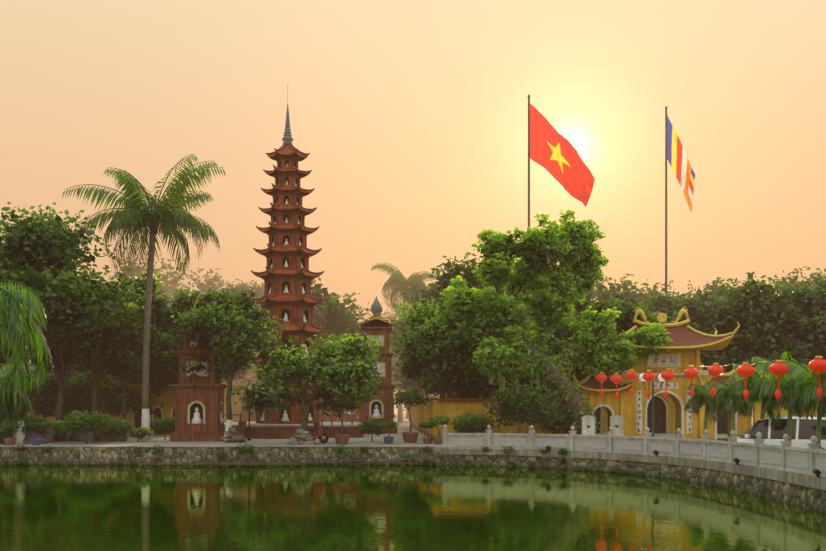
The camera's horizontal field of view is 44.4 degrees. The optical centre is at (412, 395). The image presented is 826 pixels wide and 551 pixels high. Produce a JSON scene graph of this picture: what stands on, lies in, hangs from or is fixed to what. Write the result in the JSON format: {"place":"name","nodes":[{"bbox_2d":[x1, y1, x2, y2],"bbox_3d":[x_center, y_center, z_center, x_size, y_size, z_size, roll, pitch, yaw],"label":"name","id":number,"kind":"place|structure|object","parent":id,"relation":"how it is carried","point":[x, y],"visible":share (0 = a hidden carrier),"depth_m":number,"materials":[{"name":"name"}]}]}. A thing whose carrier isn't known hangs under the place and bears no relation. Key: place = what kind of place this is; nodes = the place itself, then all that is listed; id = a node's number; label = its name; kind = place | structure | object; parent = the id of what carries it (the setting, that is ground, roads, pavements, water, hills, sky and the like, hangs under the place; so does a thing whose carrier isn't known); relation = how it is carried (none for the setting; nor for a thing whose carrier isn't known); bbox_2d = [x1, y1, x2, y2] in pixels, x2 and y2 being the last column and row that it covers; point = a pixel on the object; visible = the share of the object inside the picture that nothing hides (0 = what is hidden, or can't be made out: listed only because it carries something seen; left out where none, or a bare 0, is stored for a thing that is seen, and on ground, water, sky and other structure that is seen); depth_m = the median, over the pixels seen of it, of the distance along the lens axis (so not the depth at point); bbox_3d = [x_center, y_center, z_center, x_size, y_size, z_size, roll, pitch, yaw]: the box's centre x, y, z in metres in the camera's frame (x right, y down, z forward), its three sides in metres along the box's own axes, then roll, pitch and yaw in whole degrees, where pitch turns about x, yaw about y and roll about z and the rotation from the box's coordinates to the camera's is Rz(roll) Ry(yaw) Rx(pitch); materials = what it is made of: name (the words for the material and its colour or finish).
{"place":"outdoors","nodes":[
{"label":"outdoors","id":0,"kind":"place"},
{"bbox_2d":[26,393,128,429],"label":"yard wall","id":1,"kind":"structure","parent":0,"point":[50,419],"depth_m":77.84,"materials":[{"name":"yellow paint"}]},
{"bbox_2d":[0,396,752,454],"bbox_3d":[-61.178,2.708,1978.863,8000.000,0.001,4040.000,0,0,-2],"label":"ground","id":2,"kind":"structure","parent":0,"point":[364,440],"depth_m":58.45,"materials":[{"name":"grey concrete"}]},
{"bbox_2d":[0,420,16,438],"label":"shrub","id":3,"kind":"object","parent":2,"relation":"on","point":[5,433],"visible":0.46,"depth_m":55.98,"materials":[{"name":"green plant"}]},
{"bbox_2d":[0,420,20,445],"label":"pot","id":4,"kind":"object","parent":2,"relation":"on","point":[9,441],"visible":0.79,"depth_m":54.91,"materials":[{"name":"ceramic"}]},
{"bbox_2d":[0,359,44,429],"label":"palm","id":5,"kind":"object","parent":2,"relation":"on","point":[6,412],"visible":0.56,"depth_m":39.47,"materials":[{"name":"green plant"}]},
{"bbox_2d":[1,373,47,408],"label":"tree","id":6,"kind":"object","parent":2,"relation":"on","point":[29,391],"visible":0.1,"depth_m":68.47,"materials":[{"name":"green plant"}]},
{"bbox_2d":[0,280,54,409],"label":"willow tree","id":7,"kind":"object","parent":2,"relation":"on","point":[14,321],"visible":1,"depth_m":29.32,"materials":[{"name":"green plant"}]},
{"bbox_2d":[0,416,54,443],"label":"rockery","id":8,"kind":"object","parent":2,"relation":"on","point":[47,438],"visible":0.35,"depth_m":57.22,"materials":[{"name":"grey stone"}]},
{"bbox_2d":[15,415,51,433],"bbox_3d":[-21.737,1.991,57.682,2.141,1.800,2.287,0,0,-24],"label":"shrub","id":9,"kind":"object","parent":2,"relation":"on","point":[36,418],"visible":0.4,"depth_m":57.22,"materials":[{"name":"green plant"}]},
{"bbox_2d":[26,421,47,444],"bbox_3d":[-20.444,2.029,55.116,0.893,1.358,1.058,0,0,42],"label":"pot","id":10,"kind":"object","parent":2,"relation":"on","point":[38,425],"visible":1,"depth_m":54.97,"materials":[{"name":"blue ceramic"}]},
{"bbox_2d":[50,420,72,441],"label":"shrub","id":11,"kind":"object","parent":2,"relation":"on","point":[58,429],"visible":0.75,"depth_m":58.84,"materials":[{"name":"green plant"}]},
{"bbox_2d":[25,370,98,420],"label":"tree","id":12,"kind":"object","parent":2,"relation":"on","point":[44,404],"visible":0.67,"depth_m":69.72,"materials":[{"name":"green plant"}]},
{"bbox_2d":[0,202,140,443],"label":"tree","id":13,"kind":"object","parent":2,"relation":"on","point":[39,254],"visible":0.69,"depth_m":54.99,"materials":[{"name":"green plant"}]},
{"bbox_2d":[0,271,142,421],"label":"tree","id":14,"kind":"object","parent":2,"relation":"on","point":[91,349],"visible":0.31,"depth_m":61.98,"materials":[{"name":"green plant"}]},
{"bbox_2d":[48,354,107,420],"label":"tree","id":15,"kind":"object","parent":2,"relation":"on","point":[78,368],"depth_m":72.66,"materials":[{"name":"green plant"}]},
{"bbox_2d":[59,410,112,443],"bbox_3d":[-18.333,1.815,56.838,2.902,2.072,2.444,0,0,-2],"label":"shrub","id":16,"kind":"object","parent":2,"relation":"on","point":[81,421],"visible":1,"depth_m":56.47,"materials":[{"name":"green plant"}]},
{"bbox_2d":[54,428,127,441],"bbox_3d":[-19.287,2.462,60.445,4.738,1.663,2.441,0,0,-2],"label":"hedge","id":17,"kind":"object","parent":2,"relation":"on","point":[76,437],"visible":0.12,"depth_m":59.43,"materials":[{"name":"green plant"}]},
{"bbox_2d":[63,369,128,417],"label":"tree","id":18,"kind":"object","parent":2,"relation":"on","point":[105,392],"visible":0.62,"depth_m":70.69,"materials":[{"name":"green plant"}]},
{"bbox_2d":[29,268,171,416],"bbox_3d":[-20.215,-2.753,65.077,8.973,11.264,9.248,0,0,-2],"label":"tree","id":19,"kind":"object","parent":2,"relation":"on","point":[127,302],"visible":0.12,"depth_m":64.93,"materials":[{"name":"green plant"}]},
{"bbox_2d":[85,267,137,282],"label":"tree","id":20,"kind":"object","parent":2,"relation":"on","point":[105,273],"depth_m":100.60,"materials":[{"name":"green plant"}]},
{"bbox_2d":[95,418,134,441],"bbox_3d":[-17.591,2.081,59.353,2.142,1.662,1.989,0,0,-40],"label":"shrub","id":21,"kind":"object","parent":2,"relation":"on","point":[119,426],"visible":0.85,"depth_m":59.15,"materials":[{"name":"green plant"}]},
{"bbox_2d":[74,297,177,434],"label":"tree","id":22,"kind":"object","parent":2,"relation":"on","point":[134,377],"visible":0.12,"depth_m":68.97,"materials":[{"name":"green plant"}]},
{"bbox_2d":[126,426,150,441],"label":"shrub","id":23,"kind":"object","parent":2,"relation":"on","point":[140,432],"visible":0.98,"depth_m":59.17,"materials":[{"name":"green plant"}]},
{"bbox_2d":[107,382,171,418],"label":"tree","id":24,"kind":"object","parent":2,"relation":"on","point":[134,402],"visible":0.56,"depth_m":70.09,"materials":[{"name":"green plant"}]},
{"bbox_2d":[104,359,178,433],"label":"yellow hall","id":25,"kind":"structure","parent":2,"relation":"on","point":[168,396],"depth_m":70.69,"materials":[{"name":"paint"}]},
{"bbox_2d":[62,154,225,439],"bbox_3d":[-15.314,-5.741,61.475,7.992,16.901,8.920,0,0,27],"label":"royal palm","id":26,"kind":"object","parent":2,"relation":"on","point":[172,216],"visible":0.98,"depth_m":60.80,"materials":[{"name":"green plant"}]},
{"bbox_2d":[134,329,180,396],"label":"tree","id":27,"kind":"object","parent":2,"relation":"on","point":[157,387],"visible":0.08,"depth_m":69.37,"materials":[{"name":"green plant"}]},
{"bbox_2d":[112,256,202,308],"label":"tree","id":28,"kind":"object","parent":2,"relation":"on","point":[136,269],"visible":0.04,"depth_m":109.49,"materials":[{"name":"green plant"}]},
{"bbox_2d":[150,416,174,439],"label":"shrub","id":29,"kind":"object","parent":2,"relation":"on","point":[163,425],"visible":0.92,"depth_m":62.21,"materials":[{"name":"green plant"}]},
{"bbox_2d":[137,255,232,309],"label":"tree","id":30,"kind":"object","parent":2,"relation":"on","point":[206,286],"visible":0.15,"depth_m":116.81,"materials":[{"name":"green plant"}]},
{"bbox_2d":[129,289,245,383],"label":"tree","id":31,"kind":"object","parent":2,"relation":"on","point":[165,357],"visible":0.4,"depth_m":67.42,"materials":[{"name":"green plant"}]},
{"bbox_2d":[170,292,227,440],"bbox_3d":[-12.917,-1.798,61.428,3.050,9.012,3.050,0,0,-2],"label":"stupa","id":32,"kind":"object","parent":2,"relation":"on","point":[199,408],"visible":0.67,"depth_m":60.20,"materials":[{"name":"brick"}]},
{"bbox_2d":[168,278,263,356],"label":"tree","id":33,"kind":"object","parent":2,"relation":"on","point":[243,285],"visible":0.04,"depth_m":112.87,"materials":[{"name":"green plant"}]},
{"bbox_2d":[221,427,245,442],"bbox_3d":[-10.286,2.267,58.128,1.355,0.879,1.158,0,0,-2],"label":"rock pile","id":34,"kind":"object","parent":2,"relation":"on","point":[233,434],"visible":0.98,"depth_m":57.79,"materials":[{"name":"stone"}]},
{"bbox_2d":[171,284,302,439],"bbox_3d":[-10.418,-1.906,59.009,7.146,9.540,8.195,0,0,-16],"label":"tree","id":35,"kind":"object","parent":2,"relation":"on","point":[238,329],"visible":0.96,"depth_m":58.06,"materials":[{"name":"green plant"}]},
{"bbox_2d":[221,365,254,383],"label":"tree","id":36,"kind":"object","parent":2,"relation":"on","point":[241,374],"depth_m":83.62,"materials":[{"name":"green plant"}]},
{"bbox_2d":[247,382,251,440],"bbox_3d":[-9.872,0.898,61.024,0.283,3.620,0.283,0,0,43],"label":"yard lamp post","id":37,"kind":"object","parent":2,"relation":"on","point":[249,439],"visible":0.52,"depth_m":60.98,"materials":[{"name":"metal"}]},
{"bbox_2d":[221,364,337,421],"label":"hall","id":38,"kind":"structure","parent":2,"relation":"on","point":[237,409],"depth_m":89.38,"materials":[{"name":"yellow paint"}]},
{"bbox_2d":[224,413,363,438],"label":"pagoda platform","id":39,"kind":"structure","parent":2,"relation":"on","point":[331,428],"depth_m":64.88,"materials":[{"name":"brick"}]},
{"bbox_2d":[241,104,328,423],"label":"pagoda","id":40,"kind":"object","parent":39,"relation":"on","point":[287,276],"visible":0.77,"depth_m":68.55,"materials":[{"name":"brick"}]},
{"bbox_2d":[286,429,314,444],"bbox_3d":[-6.211,2.269,55.818,1.613,0.876,0.993,0,0,-2],"label":"rock pile","id":41,"kind":"object","parent":2,"relation":"on","point":[300,437],"visible":1,"depth_m":55.55,"materials":[{"name":"stone"}]},
{"bbox_2d":[230,332,384,432],"bbox_3d":[-5.626,-0.400,56.902,8.342,6.556,8.914,0,0,-2],"label":"tree","id":42,"kind":"object","parent":2,"relation":"on","point":[344,370],"visible":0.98,"depth_m":55.06,"materials":[{"name":"green plant"}]},
{"bbox_2d":[308,425,328,442],"bbox_3d":[-5.713,2.208,57.177,1.873,1.096,0.620,0,0,-2],"label":"motorbike","id":43,"kind":"object","parent":2,"relation":"on","point":[322,437],"visible":0.48,"depth_m":57.19,"materials":[{"name":"red paint"}]},
{"bbox_2d":[323,398,362,443],"bbox_3d":[-3.921,1.331,56.447,2.315,2.754,1.742,0,0,12],"label":"pot","id":44,"kind":"object","parent":2,"relation":"on","point":[341,438],"visible":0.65,"depth_m":56.25,"materials":[{"name":"ceramic"}]},
{"bbox_2d":[338,401,358,420],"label":"wall","id":45,"kind":"structure","parent":2,"relation":"on","point":[347,418],"depth_m":84.68,"materials":[{"name":"brick"}]},
{"bbox_2d":[311,278,392,420],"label":"tree","id":46,"kind":"object","parent":2,"relation":"on","point":[336,315],"visible":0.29,"depth_m":83.76,"materials":[{"name":"green plant"}]},
{"bbox_2d":[250,347,457,420],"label":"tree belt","id":47,"kind":"object","parent":2,"relation":"on","point":[393,359],"visible":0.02,"depth_m":105.11,"materials":[{"name":"green plant"}]},
{"bbox_2d":[357,418,386,441],"bbox_3d":[-2.479,2.095,59.836,1.943,1.495,1.516,0,0,-2],"label":"shrub","id":48,"kind":"object","parent":2,"relation":"on","point":[372,427],"visible":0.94,"depth_m":59.69,"materials":[{"name":"green plant"}]},
{"bbox_2d":[357,296,396,433],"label":"stupa","id":49,"kind":"object","parent":2,"relation":"on","point":[375,326],"visible":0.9,"depth_m":72.69,"materials":[{"name":"brick"}]},
{"bbox_2d":[255,296,504,410],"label":"tree belt","id":50,"kind":"object","parent":2,"relation":"on","point":[386,313],"depth_m":153.91,"materials":[{"name":"green plant"}]},
{"bbox_2d":[357,309,408,418],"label":"tree","id":51,"kind":"object","parent":2,"relation":"on","point":[390,318],"depth_m":119.41,"materials":[{"name":"green plant"}]},
{"bbox_2d":[380,420,398,443],"bbox_3d":[-1.274,2.040,57.232,0.926,1.336,1.196,0,0,44],"label":"pot","id":52,"kind":"object","parent":2,"relation":"on","point":[388,439],"visible":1,"depth_m":57.09,"materials":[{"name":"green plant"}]},
{"bbox_2d":[371,263,436,422],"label":"tall palm","id":53,"kind":"object","parent":2,"relation":"on","point":[397,277],"visible":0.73,"depth_m":99.43,"materials":[{"name":"green plant"}]},
{"bbox_2d":[387,387,428,442],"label":"potted tree","id":54,"kind":"object","parent":2,"relation":"on","point":[407,398],"visible":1,"depth_m":58.09,"materials":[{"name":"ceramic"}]},
{"bbox_2d":[0,446,825,513],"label":"retaining wall","id":55,"kind":"structure","parent":2,"relation":"on","point":[808,491],"depth_m":52.51,"materials":[{"name":"stone"}]},
{"bbox_2d":[16,443,568,464],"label":"bank weeds","id":56,"kind":"object","parent":55,"relation":"on","point":[245,448],"visible":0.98,"depth_m":52.84,"materials":[{"name":"green plant"}]},
{"bbox_2d":[442,425,825,476],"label":"stone balustrade","id":57,"kind":"object","parent":55,"relation":"on","point":[785,455],"visible":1,"depth_m":44.73,"materials":[{"name":"grey stone"}]},
{"bbox_2d":[546,446,821,476],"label":"floodlights","id":58,"kind":"object","parent":55,"relation":"on","point":[817,472],"visible":1,"depth_m":38.34,"materials":[{"name":"metal"}]},
{"bbox_2d":[399,282,435,397],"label":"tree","id":59,"kind":"object","parent":2,"relation":"on","point":[412,307],"visible":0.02,"depth_m":103.25,"materials":[{"name":"green plant"}]},
{"bbox_2d":[410,397,441,440],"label":"wall","id":60,"kind":"structure","parent":2,"relation":"on","point":[420,413],"depth_m":68.16,"materials":[{"name":"yellow paint"}]},
{"bbox_2d":[419,421,435,443],"bbox_3d":[0.786,2.049,56.824,1.142,1.318,0.876,0,0,20],"label":"pot","id":61,"kind":"object","parent":2,"relation":"on","point":[426,425],"visible":0.96,"depth_m":56.63,"materials":[{"name":"ceramic"}]},
{"bbox_2d":[429,415,451,443],"bbox_3d":[1.563,1.887,56.318,1.271,1.644,1.255,0,0,-10],"label":"pot","id":62,"kind":"object","parent":2,"relation":"on","point":[440,421],"visible":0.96,"depth_m":56.13,"materials":[{"name":"ceramic"}]},
{"bbox_2d":[389,312,510,397],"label":"tree","id":63,"kind":"object","parent":2,"relation":"on","point":[398,323],"depth_m":80.22,"materials":[{"name":"green plant"}]},
{"bbox_2d":[391,297,513,397],"bbox_3d":[2.671,-1.659,61.022,7.802,9.053,7.191,0,0,-2],"label":"bushy tree","id":64,"kind":"object","parent":2,"relation":"on","point":[440,343],"visible":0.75,"depth_m":59.67,"materials":[{"name":"green plant"}]},
{"bbox_2d":[451,411,496,432],"bbox_3d":[3.490,1.887,58.488,2.736,1.969,2.544,0,0,-2],"label":"round shrub","id":65,"kind":"object","parent":2,"relation":"on","point":[468,423],"visible":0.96,"depth_m":58.09,"materials":[{"name":"green plant"}]},
{"bbox_2d":[400,252,549,346],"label":"tree","id":66,"kind":"object","parent":2,"relation":"on","point":[444,279],"visible":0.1,"depth_m":73.60,"materials":[{"name":"green plant"}]},
{"bbox_2d":[406,328,553,397],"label":"bushy tree","id":67,"kind":"object","parent":2,"relation":"on","point":[430,386],"visible":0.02,"depth_m":66.84,"materials":[{"name":"green plant"}]},
{"bbox_2d":[432,398,589,441],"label":"yard wall","id":68,"kind":"structure","parent":2,"relation":"on","point":[451,408],"depth_m":59.06,"materials":[{"name":"yellow paint"}]},
{"bbox_2d":[483,383,559,432],"bbox_3d":[5.963,0.982,56.240,4.400,3.416,4.258,0,0,-2],"label":"round shrub","id":69,"kind":"object","parent":2,"relation":"on","point":[518,406],"visible":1,"depth_m":55.33,"materials":[{"name":"green plant"}]},
{"bbox_2d":[482,282,591,397],"bbox_3d":[7.469,-2.159,63.954,9.356,10.116,7.935,0,0,-2],"label":"tree","id":70,"kind":"object","parent":2,"relation":"on","point":[558,341],"visible":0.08,"depth_m":62.05,"materials":[{"name":"green plant"}]},
{"bbox_2d":[507,307,584,388],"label":"tree","id":71,"kind":"object","parent":2,"relation":"on","point":[576,311],"depth_m":76.36,"materials":[{"name":"green plant"}]},
{"bbox_2d":[536,406,573,433],"bbox_3d":[8.329,1.593,57.579,3.090,2.437,2.954,0,0,-2],"label":"round shrub","id":72,"kind":"object","parent":2,"relation":"on","point":[561,416],"visible":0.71,"depth_m":56.98,"materials":[{"name":"green plant"}]},
{"bbox_2d":[439,210,672,434],"bbox_3d":[8.332,-3.696,57.376,13.487,13.670,5.765,0,0,-2],"label":"tree","id":73,"kind":"object","parent":2,"relation":"on","point":[546,281],"visible":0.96,"depth_m":56.64,"materials":[{"name":"green plant"}]},
{"bbox_2d":[582,415,594,434],"bbox_3d":[9.736,1.906,56.144,1.100,1.605,0.760,0,0,2],"label":"stele","id":74,"kind":"object","parent":2,"relation":"on","point":[588,424],"visible":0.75,"depth_m":56.04,"materials":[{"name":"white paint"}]},
{"bbox_2d":[609,415,623,435],"bbox_3d":[11.503,1.906,57.201,1.100,1.605,0.760,0,0,2],"label":"stele","id":75,"kind":"object","parent":2,"relation":"on","point":[616,422],"visible":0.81,"depth_m":57.09,"materials":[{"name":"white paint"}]},
{"bbox_2d":[584,273,665,305],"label":"tree","id":76,"kind":"object","parent":2,"relation":"on","point":[616,288],"visible":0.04,"depth_m":83.00,"materials":[{"name":"green plant"}]},
{"bbox_2d":[569,293,683,376],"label":"tree","id":77,"kind":"object","parent":2,"relation":"on","point":[624,321],"visible":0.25,"depth_m":65.08,"materials":[{"name":"green plant"}]},
{"bbox_2d":[599,289,699,315],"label":"tree","id":78,"kind":"object","parent":2,"relation":"on","point":[656,305],"visible":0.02,"depth_m":77.05,"materials":[{"name":"green plant"}]},
{"bbox_2d":[639,373,664,436],"bbox_3d":[12.147,0.783,51.218,1.420,3.850,0.448,0,0,-2],"label":"street lamp","id":79,"kind":"object","parent":2,"relation":"on","point":[660,379],"visible":0.67,"depth_m":51.17,"materials":[{"name":"metal"}]},
{"bbox_2d":[637,278,683,304],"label":"tree","id":80,"kind":"object","parent":2,"relation":"on","point":[656,286],"depth_m":96.16,"materials":[{"name":"green plant"}]},
{"bbox_2d":[552,372,770,433],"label":"gate openings","id":81,"kind":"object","parent":2,"relation":"on","point":[664,415],"depth_m":72.56,"materials":[{"name":"yellow paint"}]},
{"bbox_2d":[570,306,762,440],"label":"temple gate","id":82,"kind":"structure","parent":2,"relation":"on","point":[688,343],"depth_m":59.55,"materials":[{"name":"yellow paint"}]},
{"bbox_2d":[647,284,758,369],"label":"tree","id":83,"kind":"object","parent":2,"relation":"on","point":[698,296],"visible":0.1,"depth_m":74.58,"materials":[{"name":"green plant"}]},
{"bbox_2d":[683,384,731,434],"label":"palm tree","id":84,"kind":"object","parent":2,"relation":"on","point":[699,399],"visible":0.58,"depth_m":52.31,"materials":[{"name":"green plant"}]},
{"bbox_2d":[704,371,755,435],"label":"palm tree","id":85,"kind":"object","parent":2,"relation":"on","point":[721,396],"visible":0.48,"depth_m":46.73,"materials":[{"name":"green plant"}]},
{"bbox_2d":[677,271,810,377],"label":"tree","id":86,"kind":"object","parent":2,"relation":"on","point":[733,312],"visible":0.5,"depth_m":70.32,"materials":[{"name":"green plant"}]},
{"bbox_2d":[684,266,825,301],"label":"tree","id":87,"kind":"object","parent":2,"relation":"on","point":[810,281],"visible":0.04,"depth_m":89.21,"materials":[{"name":"green plant"}]},
{"bbox_2d":[728,363,806,429],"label":"palm tree","id":88,"kind":"object","parent":2,"relation":"on","point":[738,388],"visible":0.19,"depth_m":40.49,"materials":[{"name":"green plant"}]},
{"bbox_2d":[720,273,825,369],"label":"tree","id":89,"kind":"object","parent":2,"relation":"on","point":[797,344],"visible":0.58,"depth_m":69.98,"materials":[{"name":"green plant"}]},
{"bbox_2d":[737,416,825,449],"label":"parked van","id":90,"kind":"object","parent":2,"relation":"on","point":[803,432],"visible":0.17,"depth_m":39.92,"materials":[{"name":"white metal"}]},
{"bbox_2d":[748,350,816,440],"bbox_3d":[14.054,0.541,37.319,2.847,4.337,2.602,0,0,-37],"label":"palm tree","id":91,"kind":"object","parent":2,"relation":"on","point":[764,385],"visible":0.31,"depth_m":37.19,"materials":[{"name":"green plant"}]},
{"bbox_2d":[753,400,817,424],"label":"yard wall","id":92,"kind":"structure","parent":2,"relation":"on","point":[757,414],"depth_m":57.86,"materials":[{"name":"yellow paint"}]},
{"bbox_2d":[771,358,824,448],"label":"palm tree","id":93,"kind":"object","parent":2,"relation":"on","point":[801,383],"visible":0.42,"depth_m":34.19,"materials":[{"name":"green plant"}]},
{"bbox_2d":[780,273,825,354],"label":"tree","id":94,"kind":"object","parent":2,"relation":"on","point":[808,300],"visible":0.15,"depth_m":71.09,"materials":[{"name":"green plant"}]},
{"bbox_2d":[800,371,825,422],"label":"palm tree","id":95,"kind":"object","parent":2,"relation":"on","point":[808,395],"visible":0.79,"depth_m":31.83,"materials":[{"name":"green plant"}]},
{"bbox_2d":[0,465,825,550],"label":"pond water","id":96,"kind":"structure","parent":0,"point":[267,508],"depth_m":31.77,"materials":[{"name":"green liquid"}]},
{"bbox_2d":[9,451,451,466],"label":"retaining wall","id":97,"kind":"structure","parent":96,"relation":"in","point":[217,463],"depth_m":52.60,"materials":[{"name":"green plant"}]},
{"bbox_2d":[0,0,825,395],"label":"sky","id":98,"kind":"structure","parent":0,"point":[410,116],"materials":[{"name":"orange"}]},
{"bbox_2d":[527,94,529,226],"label":"flagpole","id":99,"kind":"object","parent":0,"point":[528,96],"visible":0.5,"depth_m":82.07,"materials":[{"name":"metal"}]},
{"bbox_2d":[530,104,594,206],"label":"flag","id":100,"kind":"object","parent":99,"relation":"attached to","point":[554,154],"visible":1,"depth_m":82.01,"materials":[{"name":"red fabric"}]},
{"bbox_2d":[665,106,667,296],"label":"flagpole","id":101,"kind":"object","parent":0,"point":[666,199],"visible":0.46,"depth_m":86.46,"materials":[{"name":"metal"}]},
{"bbox_2d":[667,116,694,211],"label":"buddhist flag","id":102,"kind":"object","parent":101,"relation":"attached to","point":[678,160],"visible":1,"depth_m":86.25,"materials":[{"name":"multicoloured fabric"}]},
{"bbox_2d":[595,349,825,401],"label":"lantern string","id":103,"kind":"object","parent":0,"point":[778,369],"visible":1,"depth_m":39.67,"materials":[{"name":"red fabric"}]}
]}

